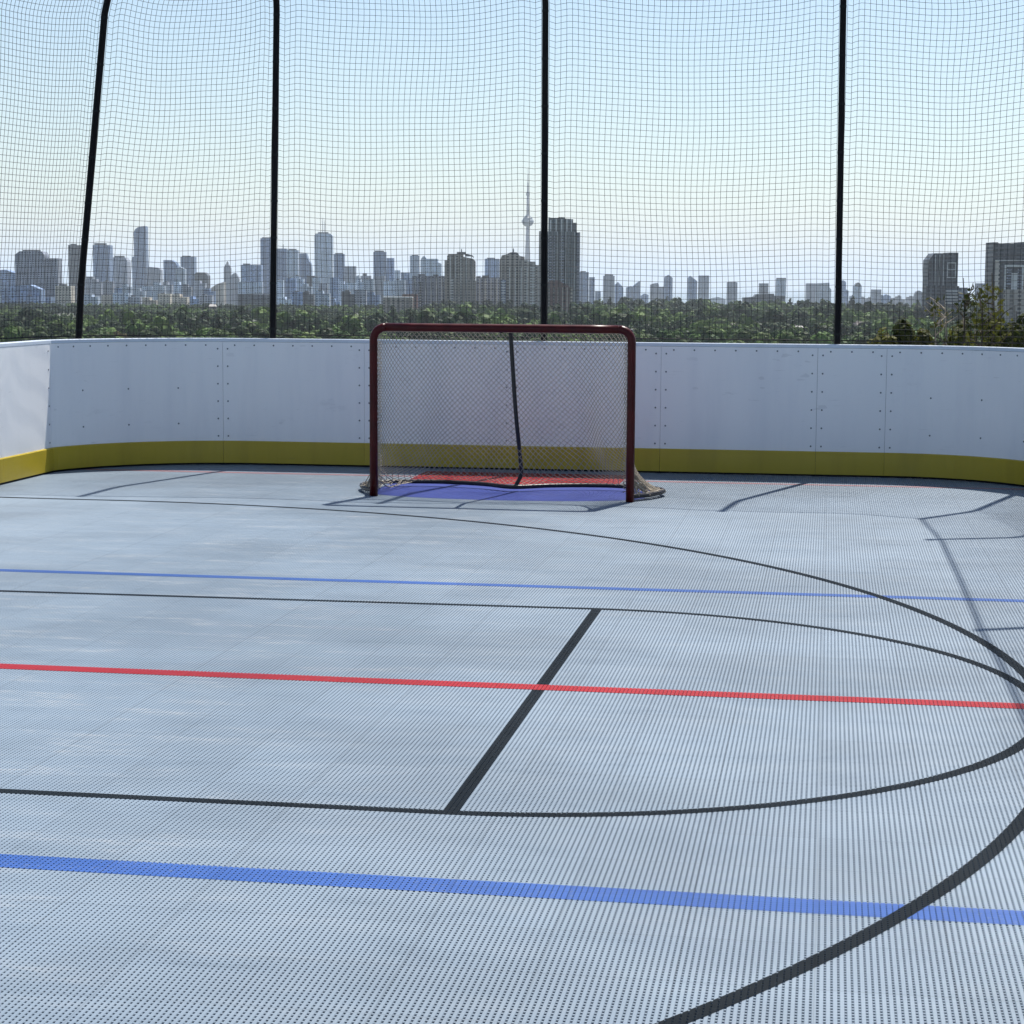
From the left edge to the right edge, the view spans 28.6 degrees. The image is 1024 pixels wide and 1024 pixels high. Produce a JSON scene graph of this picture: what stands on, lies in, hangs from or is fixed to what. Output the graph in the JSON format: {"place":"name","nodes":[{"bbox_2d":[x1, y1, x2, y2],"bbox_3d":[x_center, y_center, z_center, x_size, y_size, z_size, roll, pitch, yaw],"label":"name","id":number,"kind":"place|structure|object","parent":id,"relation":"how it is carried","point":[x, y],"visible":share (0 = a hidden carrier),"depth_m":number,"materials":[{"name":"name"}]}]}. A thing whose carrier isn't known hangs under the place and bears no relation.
{"place":"outdoors","nodes":[
{"label":"outdoors","id":0,"kind":"place"},
{"bbox_2d":[58,310,357,321],"bbox_3d":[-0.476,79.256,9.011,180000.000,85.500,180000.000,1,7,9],"label":"ground","id":1,"kind":"structure","parent":0,"point":[195,316],"depth_m":2308.36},
{"bbox_2d":[0,270,14,294],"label":"tower block","id":2,"kind":"structure","parent":1,"relation":"on","point":[6,282],"depth_m":3875.06,"materials":[{"name":"blue glass"}]},
{"bbox_2d":[3,326,22,346],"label":"broadleaf tree","id":3,"kind":"object","parent":1,"relation":"on","point":[14,332],"visible":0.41,"depth_m":791.38,"materials":[{"name":"green plant"}]},
{"bbox_2d":[1,285,44,303],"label":"tower block","id":4,"kind":"structure","parent":1,"relation":"on","point":[37,289],"depth_m":2883.68,"materials":[{"name":"blue glass"}]},
{"bbox_2d":[15,250,61,296],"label":"tower block","id":5,"kind":"structure","parent":1,"relation":"on","point":[38,274],"depth_m":2980.28,"materials":[{"name":"concrete"}]},
{"bbox_2d":[55,284,74,305],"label":"tower block","id":6,"kind":"structure","parent":1,"relation":"on","point":[65,295],"depth_m":2734.96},
{"bbox_2d":[68,244,85,302],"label":"tower block","id":7,"kind":"structure","parent":1,"relation":"on","point":[72,270],"depth_m":4169.33,"materials":[{"name":"concrete"}]},
{"bbox_2d":[92,279,102,296],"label":"building","id":8,"kind":"structure","parent":1,"relation":"on","point":[98,285],"depth_m":3752.46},
{"bbox_2d":[93,243,112,281],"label":"tower block","id":9,"kind":"structure","parent":1,"relation":"on","point":[99,263],"depth_m":4566.62,"materials":[{"name":"blue glass"}]},
{"bbox_2d":[113,256,130,287],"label":"tower block","id":10,"kind":"structure","parent":1,"relation":"on","point":[122,271],"depth_m":4668.21,"materials":[{"name":"concrete"}]},
{"bbox_2d":[113,293,131,304],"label":"building","id":11,"kind":"structure","parent":1,"relation":"on","point":[121,299],"depth_m":2840.46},
{"bbox_2d":[125,322,148,337],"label":"broadleaf tree","id":12,"kind":"object","parent":1,"relation":"on","point":[132,329],"visible":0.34,"depth_m":923.88,"materials":[{"name":"green plant"}]},
{"bbox_2d":[132,226,148,294],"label":"tower block","id":13,"kind":"structure","parent":1,"relation":"on","point":[141,250],"depth_m":5161.62,"materials":[{"name":"blue glass"}]},
{"bbox_2d":[136,326,161,337],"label":"broadleaf tree","id":14,"kind":"object","parent":1,"relation":"on","point":[151,331],"visible":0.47,"depth_m":861.72,"materials":[{"name":"green plant"}]},
{"bbox_2d":[147,267,162,285],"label":"tower block","id":15,"kind":"structure","parent":1,"relation":"on","point":[157,273],"depth_m":4768.26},
{"bbox_2d":[153,282,165,299],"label":"building","id":16,"kind":"structure","parent":1,"relation":"on","point":[158,286],"depth_m":3593.62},
{"bbox_2d":[163,260,179,292],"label":"tower block","id":17,"kind":"structure","parent":1,"relation":"on","point":[170,279],"depth_m":4965.53,"materials":[{"name":"grey glass"}]},
{"bbox_2d":[180,256,196,295],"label":"tower block","id":18,"kind":"structure","parent":1,"relation":"on","point":[190,277],"depth_m":5163.84,"materials":[{"name":"grey glass"}]},
{"bbox_2d":[194,280,206,298],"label":"building","id":19,"kind":"structure","parent":1,"relation":"on","point":[197,292],"depth_m":3765.05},
{"bbox_2d":[194,272,209,286],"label":"tower block","id":20,"kind":"structure","parent":1,"relation":"on","point":[203,275],"depth_m":4271.52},
{"bbox_2d":[211,282,225,305],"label":"tower block","id":21,"kind":"structure","parent":1,"relation":"on","point":[220,288],"depth_m":4971.56,"materials":[{"name":"beige concrete"}]},
{"bbox_2d":[224,261,231,303],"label":"tower block","id":22,"kind":"structure","parent":1,"relation":"on","point":[227,275],"depth_m":5365.37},
{"bbox_2d":[231,273,239,305],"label":"tower block","id":23,"kind":"structure","parent":1,"relation":"on","point":[234,290],"depth_m":5168.95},
{"bbox_2d":[236,323,263,337],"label":"broadleaf tree","id":24,"kind":"object","parent":1,"relation":"on","point":[245,330],"visible":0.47,"depth_m":941.99,"materials":[{"name":"green plant"}]},
{"bbox_2d":[238,282,262,293],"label":"tower block","id":25,"kind":"structure","parent":1,"relation":"on","point":[255,286],"depth_m":3578.10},
{"bbox_2d":[241,263,262,281],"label":"tower block","id":26,"kind":"structure","parent":1,"relation":"on","point":[257,274],"depth_m":4270.73,"materials":[{"name":"blue glass"}]},
{"bbox_2d":[237,294,269,306],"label":"tower block","id":27,"kind":"structure","parent":1,"relation":"on","point":[247,299],"depth_m":2685.36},
{"bbox_2d":[260,237,270,293],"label":"tower block","id":28,"kind":"structure","parent":1,"relation":"on","point":[264,242],"depth_m":4763.83,"materials":[{"name":"blue glass"}]},
{"bbox_2d":[276,244,287,296],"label":"tower block","id":29,"kind":"structure","parent":1,"relation":"on","point":[281,271],"depth_m":4666.12,"materials":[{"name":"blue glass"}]},
{"bbox_2d":[286,277,296,298],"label":"building","id":30,"kind":"structure","parent":1,"relation":"on","point":[291,284],"depth_m":3499.38,"materials":[{"name":"blue glass"}]},
{"bbox_2d":[287,249,298,277],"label":"tower block","id":31,"kind":"structure","parent":1,"relation":"on","point":[293,268],"depth_m":4566.19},
{"bbox_2d":[300,253,312,283],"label":"tower block","id":32,"kind":"structure","parent":1,"relation":"on","point":[305,260],"depth_m":4666.24,"materials":[{"name":"blue glass"}]},
{"bbox_2d":[315,290,330,305],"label":"building","id":33,"kind":"structure","parent":1,"relation":"on","point":[326,296],"depth_m":2686.47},
{"bbox_2d":[314,217,333,292],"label":"tower block","id":34,"kind":"structure","parent":1,"relation":"on","point":[320,256],"depth_m":5160.15,"materials":[{"name":"concrete"}]},
{"bbox_2d":[330,278,338,300],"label":"building","id":35,"kind":"structure","parent":1,"relation":"on","point":[336,286],"depth_m":3409.86,"materials":[{"name":"blue glass"}]},
{"bbox_2d":[334,253,344,280],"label":"tower block","id":36,"kind":"structure","parent":1,"relation":"on","point":[338,258],"depth_m":4566.51,"materials":[{"name":"blue glass"}]},
{"bbox_2d":[341,290,353,311],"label":"building","id":37,"kind":"structure","parent":1,"relation":"on","point":[348,300],"depth_m":2696.00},
{"bbox_2d":[344,266,355,283],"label":"tower block","id":38,"kind":"structure","parent":1,"relation":"on","point":[352,276],"depth_m":4469.21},
{"bbox_2d":[355,290,366,307],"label":"building","id":39,"kind":"structure","parent":1,"relation":"on","point":[359,295],"depth_m":2686.65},
{"bbox_2d":[367,291,380,305],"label":"building","id":40,"kind":"structure","parent":1,"relation":"on","point":[371,295],"depth_m":2920.22,"materials":[{"name":"grey glass"}]},
{"bbox_2d":[374,276,384,303],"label":"building","id":41,"kind":"structure","parent":1,"relation":"on","point":[379,279],"depth_m":3918.28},
{"bbox_2d":[373,251,386,280],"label":"tower block","id":42,"kind":"structure","parent":1,"relation":"on","point":[379,264],"depth_m":4566.18,"materials":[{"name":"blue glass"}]},
{"bbox_2d":[384,280,393,296],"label":"building","id":43,"kind":"structure","parent":1,"relation":"on","point":[388,289],"depth_m":3808.33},
{"bbox_2d":[387,258,393,280],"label":"tower block","id":44,"kind":"structure","parent":1,"relation":"on","point":[390,276],"depth_m":4666.48,"materials":[{"name":"blue glass"}]},
{"bbox_2d":[383,297,412,312],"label":"tower block","id":45,"kind":"structure","parent":1,"relation":"on","point":[397,304],"depth_m":2238.19,"materials":[{"name":"concrete"}]},
{"bbox_2d":[394,279,404,296],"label":"building","id":46,"kind":"structure","parent":1,"relation":"on","point":[399,288],"depth_m":3577.17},
{"bbox_2d":[410,255,419,277],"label":"tower block","id":47,"kind":"structure","parent":1,"relation":"on","point":[416,263],"depth_m":4268.82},
{"bbox_2d":[412,274,444,308],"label":"tower block","id":48,"kind":"structure","parent":1,"relation":"on","point":[436,281],"depth_m":2335.56,"materials":[{"name":"concrete"}]},
{"bbox_2d":[420,256,441,275],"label":"tower block","id":49,"kind":"structure","parent":1,"relation":"on","point":[431,269],"depth_m":4169.53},
{"bbox_2d":[444,248,475,306],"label":"tower block","id":50,"kind":"structure","parent":1,"relation":"on","point":[454,277],"depth_m":2283.75,"materials":[{"name":"grey brick"}]},
{"bbox_2d":[476,275,498,305],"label":"tower block","id":51,"kind":"structure","parent":1,"relation":"on","point":[482,281],"depth_m":2335.52,"materials":[{"name":"concrete"}]},
{"bbox_2d":[485,258,498,277],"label":"tower block","id":52,"kind":"structure","parent":1,"relation":"on","point":[490,263],"depth_m":4566.77,"materials":[{"name":"blue glass"}]},
{"bbox_2d":[0,296,1023,341],"bbox_3d":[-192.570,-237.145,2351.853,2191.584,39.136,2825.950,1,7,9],"label":"woodland","id":53,"kind":"object","parent":1,"relation":"on","point":[776,313],"visible":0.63,"depth_m":1409.88,"materials":[{"name":"plant"}]},
{"bbox_2d":[499,248,538,306],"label":"tower block","id":54,"kind":"structure","parent":1,"relation":"on","point":[517,260],"depth_m":2282.44,"materials":[{"name":"grey brick"}]},
{"bbox_2d":[522,183,533,261],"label":"needle tower","id":55,"kind":"structure","parent":1,"relation":"on","point":[525,220],"depth_m":7912.13,"materials":[{"name":"concrete"}]},
{"bbox_2d":[538,217,579,308],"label":"tower block","id":56,"kind":"structure","parent":1,"relation":"on","point":[559,233],"depth_m":2083.40,"materials":[{"name":"grey glass"}]},
{"bbox_2d":[548,280,572,312],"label":"tower block","id":57,"kind":"structure","parent":1,"relation":"on","point":[558,285],"depth_m":1938.58,"materials":[{"name":"concrete"}]},
{"bbox_2d":[579,271,588,303],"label":"tower block","id":58,"kind":"structure","parent":1,"relation":"on","point":[583,280],"depth_m":4968.45,"materials":[{"name":"blue glass"}]},
{"bbox_2d":[603,274,614,304],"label":"tower block","id":59,"kind":"structure","parent":1,"relation":"on","point":[608,284],"depth_m":5167.87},
{"bbox_2d":[626,281,640,299],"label":"tower block","id":60,"kind":"structure","parent":1,"relation":"on","point":[636,289],"depth_m":5964.05,"materials":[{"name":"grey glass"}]},
{"bbox_2d":[655,329,675,346],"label":"broadleaf tree","id":61,"kind":"object","parent":1,"relation":"on","point":[662,334],"visible":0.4,"depth_m":816.95,"materials":[{"name":"green plant"}]},
{"bbox_2d":[664,275,672,300],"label":"tower block","id":62,"kind":"structure","parent":1,"relation":"on","point":[668,281],"depth_m":5763.88,"materials":[{"name":"grey glass"}]},
{"bbox_2d":[687,277,696,300],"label":"tower block","id":63,"kind":"structure","parent":1,"relation":"on","point":[691,287],"depth_m":5366.93,"materials":[{"name":"blue glass"}]},
{"bbox_2d":[698,275,708,298],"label":"tower block","id":64,"kind":"structure","parent":1,"relation":"on","point":[703,287],"depth_m":5366.60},
{"bbox_2d":[700,326,725,341],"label":"broadleaf tree","id":65,"kind":"object","parent":1,"relation":"on","point":[704,329],"visible":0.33,"depth_m":938.68,"materials":[{"name":"green plant"}]},
{"bbox_2d":[726,282,737,304],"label":"tower block","id":66,"kind":"structure","parent":1,"relation":"on","point":[732,294],"depth_m":4970.43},
{"bbox_2d":[736,329,754,342],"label":"broadleaf tree","id":67,"kind":"object","parent":1,"relation":"on","point":[744,334],"visible":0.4,"depth_m":945.57,"materials":[{"name":"green plant"}]},
{"bbox_2d":[742,294,784,303],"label":"tower block","id":68,"kind":"structure","parent":1,"relation":"on","point":[772,297],"depth_m":3281.35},
{"bbox_2d":[776,278,785,301],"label":"tower block","id":69,"kind":"structure","parent":1,"relation":"on","point":[780,286],"depth_m":4670.81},
{"bbox_2d":[769,332,806,347],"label":"broadleaf tree","id":70,"kind":"object","parent":1,"relation":"on","point":[784,335],"visible":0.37,"depth_m":793.64,"materials":[{"name":"green plant"}]},
{"bbox_2d":[805,283,815,302],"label":"tower block","id":71,"kind":"structure","parent":1,"relation":"on","point":[810,292],"depth_m":5566.42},
{"bbox_2d":[809,332,831,343],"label":"broadleaf tree","id":72,"kind":"object","parent":1,"relation":"on","point":[820,336],"visible":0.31,"depth_m":790.12,"materials":[{"name":"green plant"}]},
{"bbox_2d":[815,283,830,302],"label":"tower block","id":73,"kind":"structure","parent":1,"relation":"on","point":[819,289],"depth_m":5467.30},
{"bbox_2d":[853,282,861,303],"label":"tower block","id":74,"kind":"structure","parent":1,"relation":"on","point":[857,290],"depth_m":5169.02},
{"bbox_2d":[922,253,967,318],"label":"tower block","id":75,"kind":"structure","parent":1,"relation":"on","point":[942,261],"depth_m":1687.59,"materials":[{"name":"concrete"}]},
{"bbox_2d":[938,278,979,349],"bbox_3d":[6.609,-0.872,30.132,0.697,5.242,0.739,-4,8,-34],"label":"sapling","id":76,"kind":"object","parent":1,"relation":"on","point":[967,298],"visible":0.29,"depth_m":29.80,"materials":[{"name":"green plant"}]},
{"bbox_2d":[965,288,999,350],"bbox_3d":[6.468,-0.571,28.119,0.751,5.098,0.668,-5,8,-39],"label":"sapling","id":77,"kind":"object","parent":1,"relation":"on","point":[973,319],"visible":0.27,"depth_m":27.84,"materials":[{"name":"green plant"}]},
{"bbox_2d":[963,273,1016,350],"bbox_3d":[6.827,-0.791,29.139,0.716,5.308,0.791,-3,7,-24],"label":"sapling","id":78,"kind":"object","parent":1,"relation":"on","point":[1000,319],"visible":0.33,"depth_m":28.81,"materials":[{"name":"green plant"}]},
{"bbox_2d":[984,242,1023,322],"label":"tower block","id":79,"kind":"structure","parent":1,"relation":"on","point":[1012,283],"depth_m":1488.78,"materials":[{"name":"beige concrete"}]},
{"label":"roof","id":80,"kind":"structure","parent":1,"relation":"on","visible":0},
{"bbox_2d":[0,464,1023,1023],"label":"court floor","id":81,"kind":"structure","parent":80,"relation":"on","point":[100,948],"depth_m":6.63,"materials":[{"name":"plastic"}]},
{"bbox_2d":[75,0,110,338],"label":"net pole","id":82,"kind":"object","parent":81,"relation":"on","point":[88,194],"visible":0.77,"depth_m":16.38,"materials":[{"name":"metal"}]},
{"bbox_2d":[0,0,105,338],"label":"safety net","id":83,"kind":"object","parent":82,"relation":"attached to","point":[28,206],"visible":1,"depth_m":15.79,"materials":[{"name":"fabric"}]},
{"bbox_2d":[82,0,273,335],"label":"safety net","id":84,"kind":"object","parent":82,"relation":"attached to","point":[183,209],"visible":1,"depth_m":16.49,"materials":[{"name":"fabric"}]},
{"bbox_2d":[270,0,279,337],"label":"net pole","id":85,"kind":"object","parent":81,"relation":"on","point":[274,193],"visible":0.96,"depth_m":16.61,"materials":[{"name":"metal"}]},
{"bbox_2d":[276,0,541,337],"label":"safety net","id":86,"kind":"object","parent":85,"relation":"attached to","point":[403,201],"visible":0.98,"depth_m":16.43,"materials":[{"name":"fabric"}]},
{"bbox_2d":[0,338,1023,486],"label":"rink boards","id":87,"kind":"object","parent":81,"relation":"on","point":[909,411],"visible":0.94,"depth_m":16.22,"materials":[{"name":"plastic"}]},
{"bbox_2d":[0,854,1023,924],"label":"blue line","id":88,"kind":"object","parent":81,"relation":"on","point":[822,907],"visible":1,"depth_m":5.07,"materials":[{"name":"paint"}]},
{"bbox_2d":[0,590,1023,816],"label":"key line","id":89,"kind":"object","parent":81,"relation":"on","point":[995,757],"visible":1,"depth_m":6.00,"materials":[{"name":"black paint"}]},
{"bbox_2d":[0,664,1023,708],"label":"line","id":90,"kind":"object","parent":81,"relation":"on","point":[651,691],"visible":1,"depth_m":7.62,"materials":[{"name":"red paint"}]},
{"bbox_2d":[1,569,1023,601],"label":"blue line","id":91,"kind":"object","parent":81,"relation":"on","point":[516,585],"visible":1,"depth_m":10.16,"materials":[{"name":"paint"}]},
{"bbox_2d":[3,497,1023,1023],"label":"three point line","id":92,"kind":"object","parent":81,"relation":"on","point":[901,913],"visible":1,"depth_m":5.04,"materials":[{"name":"black paint"}]},
{"bbox_2d":[378,484,648,500],"bbox_3d":[-0.010,-0.145,14.711,2.000,0.001,1.130,1,7,9],"label":"goal crease","id":93,"kind":"object","parent":81,"relation":"on","point":[604,495],"visible":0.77,"depth_m":14.65,"materials":[{"name":"paint"}]},
{"bbox_2d":[359,323,665,502],"bbox_3d":[-0.013,-0.748,14.548,2.265,1.234,0.811,1,7,10],"label":"hockey goal","id":94,"kind":"object","parent":93,"relation":"on","point":[373,482],"visible":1,"depth_m":14.54,"materials":[{"name":"fabric"}]},
{"bbox_2d":[414,471,625,484],"bbox_3d":[0.052,-0.262,15.743,1.640,0.001,0.920,1,7,9],"label":"goal block","id":95,"kind":"object","parent":81,"relation":"on","point":[500,477],"depth_m":15.83,"materials":[{"name":"red paint"}]},
{"bbox_2d":[444,609,599,811],"bbox_3d":[0.108,0.662,7.617,0.047,0.001,3.720,1,7,9],"label":"free throw line","id":96,"kind":"object","parent":81,"relation":"on","point":[515,722],"visible":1,"depth_m":6.98,"materials":[{"name":"black paint"}]},
{"bbox_2d":[541,0,548,340],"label":"net pole","id":97,"kind":"object","parent":81,"relation":"on","point":[544,152],"visible":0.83,"depth_m":16.25,"materials":[{"name":"metal"}]},
{"bbox_2d":[547,0,839,340],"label":"safety net","id":98,"kind":"object","parent":97,"relation":"attached to","point":[696,198],"visible":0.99,"depth_m":16.07,"materials":[{"name":"fabric"}]},
{"bbox_2d":[79,469,1023,489],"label":"goal line","id":99,"kind":"object","parent":81,"relation":"on","point":[562,479],"visible":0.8,"depth_m":15.57,"materials":[{"name":"red paint"}]},
{"bbox_2d":[834,0,846,343],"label":"net pole","id":100,"kind":"object","parent":81,"relation":"on","point":[840,153],"visible":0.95,"depth_m":15.89,"materials":[{"name":"metal"}]},
{"bbox_2d":[841,0,1023,343],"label":"safety net","id":101,"kind":"object","parent":100,"relation":"attached to","point":[931,183],"visible":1,"depth_m":15.65,"materials":[{"name":"fabric"}]},
{"bbox_2d":[0,0,1023,288],"label":"sky","id":102,"kind":"structure","parent":0,"point":[377,119],"materials":[{"name":"blue"}]},
{"bbox_2d":[67,284,974,304],"bbox_3d":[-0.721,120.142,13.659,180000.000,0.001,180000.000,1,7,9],"label":"lake","id":103,"kind":"structure","parent":0,"point":[744,292],"depth_m":33060.02,"materials":[{"name":"blue liquid"}]},
{"bbox_2d":[866,325,905,348],"bbox_3d":[6.333,-0.933,34.110,0.653,4.464,0.796,-3,7,-26],"label":"shrub","id":104,"kind":"object","parent":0,"point":[878,336],"visible":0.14,"depth_m":33.80,"materials":[{"name":"green plant"}]},
{"bbox_2d":[886,318,915,344],"bbox_3d":[6.660,-1.000,34.156,0.751,4.591,0.657,1,7,9],"label":"shrub","id":105,"kind":"object","parent":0,"point":[910,331],"visible":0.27,"depth_m":33.77,"materials":[{"name":"green plant"}]},
{"bbox_2d":[909,328,937,349],"bbox_3d":[6.760,-0.801,33.077,0.684,4.440,0.735,1,7,9],"label":"shrub","id":106,"kind":"object","parent":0,"point":[921,335],"visible":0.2,"depth_m":32.80,"materials":[{"name":"green plant"}]},
{"bbox_2d":[924,294,949,344],"bbox_3d":[6.748,-0.853,31.041,0.730,5.001,1.054,-3,7,-28],"label":"sapling","id":107,"kind":"object","parent":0,"point":[935,307],"visible":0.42,"depth_m":30.85,"materials":[{"name":"green plant"}]},
{"bbox_2d":[930,308,957,349],"bbox_3d":[6.374,-0.685,30.395,1.051,4.809,1.160,-5,8,-40],"label":"sapling","id":108,"kind":"object","parent":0,"point":[937,325],"visible":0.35,"depth_m":29.83,"materials":[{"name":"green plant"}]},
{"bbox_2d":[936,320,975,349],"bbox_3d":[7.042,-0.762,32.077,0.650,4.592,0.852,1,7,9],"label":"shrub","id":109,"kind":"object","parent":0,"point":[949,337],"visible":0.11,"depth_m":31.78,"materials":[{"name":"green plant"}]},
{"bbox_2d":[979,315,1023,351],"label":"shrub","id":110,"kind":"object","parent":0,"point":[1015,333],"visible":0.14,"depth_m":32.69,"materials":[{"name":"green plant"}]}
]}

